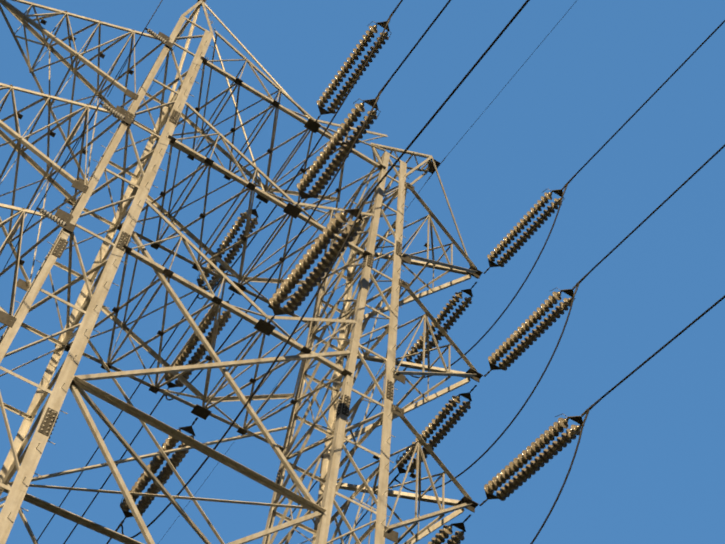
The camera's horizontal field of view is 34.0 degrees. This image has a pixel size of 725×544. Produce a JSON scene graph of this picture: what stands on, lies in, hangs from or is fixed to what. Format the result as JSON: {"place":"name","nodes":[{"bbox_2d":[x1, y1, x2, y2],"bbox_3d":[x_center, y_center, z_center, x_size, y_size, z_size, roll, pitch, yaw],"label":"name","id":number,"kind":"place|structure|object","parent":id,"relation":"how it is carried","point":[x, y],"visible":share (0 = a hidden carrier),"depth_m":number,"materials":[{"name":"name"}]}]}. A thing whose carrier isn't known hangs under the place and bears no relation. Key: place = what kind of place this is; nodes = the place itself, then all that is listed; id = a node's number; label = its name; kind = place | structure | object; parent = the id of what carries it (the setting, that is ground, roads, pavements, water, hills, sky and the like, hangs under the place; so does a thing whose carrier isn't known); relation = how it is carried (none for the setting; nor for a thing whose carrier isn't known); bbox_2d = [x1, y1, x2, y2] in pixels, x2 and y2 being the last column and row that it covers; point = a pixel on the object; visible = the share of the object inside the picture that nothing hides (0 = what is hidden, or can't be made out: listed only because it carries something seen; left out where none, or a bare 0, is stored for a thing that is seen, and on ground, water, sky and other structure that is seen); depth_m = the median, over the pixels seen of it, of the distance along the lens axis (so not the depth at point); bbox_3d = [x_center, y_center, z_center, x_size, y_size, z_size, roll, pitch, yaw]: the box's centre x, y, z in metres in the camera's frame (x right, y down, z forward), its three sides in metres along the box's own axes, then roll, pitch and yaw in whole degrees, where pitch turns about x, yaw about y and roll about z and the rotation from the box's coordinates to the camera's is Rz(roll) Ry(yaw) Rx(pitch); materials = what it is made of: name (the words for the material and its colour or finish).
{"place":"outdoors","nodes":[
{"label":"outdoors","id":0,"kind":"place"},
{"bbox_2d":[0,0,482,543],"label":"pylon gusset plates","id":1,"kind":"object","parent":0,"point":[264,326],"visible":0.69,"depth_m":29.55,"materials":[{"name":"grey metal"}]},
{"bbox_2d":[0,0,724,543],"label":"sky","id":2,"kind":"structure","parent":0,"point":[648,467],"materials":[{"name":"blue"}]},
{"label":"ground","id":3,"kind":"structure","parent":0,"visible":0},
{"bbox_2d":[0,0,476,543],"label":"pylon lattice","id":4,"kind":"object","parent":3,"relation":"on","point":[336,438],"visible":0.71,"depth_m":29.73,"materials":[{"name":"beige metal"}]},
{"bbox_2d":[39,29,166,225],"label":"post insulators","id":5,"kind":"object","parent":4,"relation":"attached to","point":[57,220],"visible":0.98,"depth_m":30.21,"materials":[{"name":"grey ceramic"}]},
{"bbox_2d":[0,0,475,537],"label":"pylon bolts","id":6,"kind":"object","parent":4,"relation":"attached to","point":[202,244],"visible":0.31,"depth_m":29.99,"materials":[{"name":"metal"}]},
{"bbox_2d":[36,1,601,532],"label":"insulator hardware","id":7,"kind":"object","parent":4,"relation":"attached to","point":[466,291],"visible":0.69,"depth_m":31.59,"materials":[{"name":"black metal"}]},
{"bbox_2d":[120,429,180,510],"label":"insulator string","id":8,"kind":"object","parent":7,"relation":"attached to","point":[144,478],"visible":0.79,"depth_m":30.50,"materials":[{"name":"beige ceramic"}]},
{"bbox_2d":[136,435,193,516],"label":"insulator string","id":9,"kind":"object","parent":7,"relation":"attached to","point":[162,477],"visible":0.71,"depth_m":30.61,"materials":[{"name":"beige ceramic"}]},
{"bbox_2d":[164,304,218,380],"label":"insulator string","id":10,"kind":"object","parent":7,"relation":"attached to","point":[187,351],"visible":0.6,"depth_m":34.69,"materials":[{"name":"beige ceramic"}]},
{"bbox_2d":[175,310,230,386],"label":"insulator string","id":11,"kind":"object","parent":7,"relation":"attached to","point":[199,354],"visible":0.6,"depth_m":34.78,"materials":[{"name":"beige ceramic"}]},
{"bbox_2d":[197,212,246,284],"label":"insulator string","id":12,"kind":"object","parent":7,"relation":"attached to","point":[225,244],"visible":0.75,"depth_m":38.49,"materials":[{"name":"beige ceramic"}]},
{"bbox_2d":[207,218,257,289],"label":"insulator string","id":13,"kind":"object","parent":7,"relation":"attached to","point":[231,254],"visible":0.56,"depth_m":38.71,"materials":[{"name":"beige ceramic"}]},
{"bbox_2d":[269,212,346,307],"bbox_3d":[-1.212,-0.261,26.328,0.305,0.305,3.170,29,-53,-14],"label":"insulator string","id":14,"kind":"object","parent":7,"relation":"attached to","point":[298,272],"visible":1,"depth_m":26.24,"materials":[{"name":"beige ceramic"}]},
{"bbox_2d":[283,220,361,315],"bbox_3d":[-0.899,-0.087,26.421,0.305,0.305,3.170,29,-53,-14],"label":"insulator string","id":15,"kind":"object","parent":7,"relation":"attached to","point":[301,294],"visible":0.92,"depth_m":26.41,"materials":[{"name":"beige ceramic"}]},
{"bbox_2d":[297,103,364,191],"bbox_3d":[-0.815,-3.220,30.586,0.305,0.305,3.170,29,-53,-14],"label":"insulator string","id":16,"kind":"object","parent":7,"relation":"attached to","point":[314,170],"visible":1,"depth_m":30.51,"materials":[{"name":"beige ceramic"}]},
{"bbox_2d":[308,110,376,197],"bbox_3d":[-0.502,-3.046,30.678,0.305,0.305,3.170,29,-53,-14],"label":"insulator string","id":17,"kind":"object","parent":7,"relation":"attached to","point":[322,182],"visible":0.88,"depth_m":30.68,"materials":[{"name":"beige ceramic"}]},
{"bbox_2d":[317,25,377,107],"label":"insulator string","id":18,"kind":"object","parent":7,"relation":"attached to","point":[342,74],"visible":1,"depth_m":34.52,"materials":[{"name":"beige ceramic"}]},
{"bbox_2d":[327,32,388,113],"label":"insulator string","id":19,"kind":"object","parent":7,"relation":"attached to","point":[341,96],"visible":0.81,"depth_m":34.69,"materials":[{"name":"beige ceramic"}]},
{"bbox_2d":[3,0,724,543],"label":"conductors","id":20,"kind":"object","parent":7,"relation":"attached to","point":[359,272],"visible":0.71,"depth_m":29.48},
{"bbox_2d":[396,395,459,467],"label":"insulator string","id":21,"kind":"object","parent":7,"relation":"attached to","point":[443,413],"visible":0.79,"depth_m":35.16,"materials":[{"name":"beige ceramic"}]},
{"bbox_2d":[405,292,462,359],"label":"insulator string","id":22,"kind":"object","parent":7,"relation":"attached to","point":[439,319],"visible":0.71,"depth_m":39.35,"materials":[{"name":"beige ceramic"}]},
{"bbox_2d":[406,401,470,472],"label":"insulator string","id":23,"kind":"object","parent":7,"relation":"attached to","point":[441,433],"visible":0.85,"depth_m":35.26,"materials":[{"name":"beige ceramic"}]},
{"bbox_2d":[428,525,452,543],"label":"insulator string","id":24,"kind":"object","parent":7,"relation":"attached to","point":[443,534],"visible":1,"depth_m":30.52,"materials":[{"name":"beige ceramic"}]},
{"bbox_2d":[414,297,471,363],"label":"insulator string","id":25,"kind":"object","parent":7,"relation":"attached to","point":[448,324],"visible":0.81,"depth_m":39.45,"materials":[{"name":"beige ceramic"}]},
{"bbox_2d":[444,531,464,543],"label":"insulator string","id":26,"kind":"object","parent":7,"relation":"attached to","point":[457,537],"visible":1,"depth_m":30.55,"materials":[{"name":"beige ceramic"}]},
{"bbox_2d":[487,192,551,261],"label":"insulator string","id":27,"kind":"object","parent":7,"relation":"attached to","point":[496,252],"visible":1,"depth_m":36.98,"materials":[{"name":"beige ceramic"}]},
{"bbox_2d":[488,291,561,364],"bbox_3d":[4.503,1.551,32.839,0.305,0.305,3.170,29,-53,-14],"label":"insulator string","id":28,"kind":"object","parent":7,"relation":"attached to","point":[515,337],"visible":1,"depth_m":32.78,"materials":[{"name":"beige ceramic"}]},
{"bbox_2d":[484,418,567,494],"bbox_3d":[3.956,4.445,28.612,0.305,0.305,3.170,29,-53,-14],"label":"insulator string","id":29,"kind":"object","parent":7,"relation":"attached to","point":[516,464],"visible":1,"depth_m":28.52,"materials":[{"name":"beige ceramic"}]},
{"bbox_2d":[497,198,561,266],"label":"insulator string","id":30,"kind":"object","parent":7,"relation":"attached to","point":[502,261],"visible":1,"depth_m":37.09,"materials":[{"name":"beige ceramic"}]},
{"bbox_2d":[499,298,571,370],"bbox_3d":[4.816,1.725,32.931,0.305,0.305,3.170,29,-53,-14],"label":"insulator string","id":31,"kind":"object","parent":7,"relation":"attached to","point":[534,335],"visible":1,"depth_m":32.87,"materials":[{"name":"beige ceramic"}]},
{"bbox_2d":[496,425,580,500],"bbox_3d":[4.269,4.620,28.704,0.305,0.305,3.170,29,-53,-14],"label":"insulator string","id":32,"kind":"object","parent":7,"relation":"attached to","point":[525,474],"visible":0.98,"depth_m":28.64,"materials":[{"name":"beige ceramic"}]}
]}

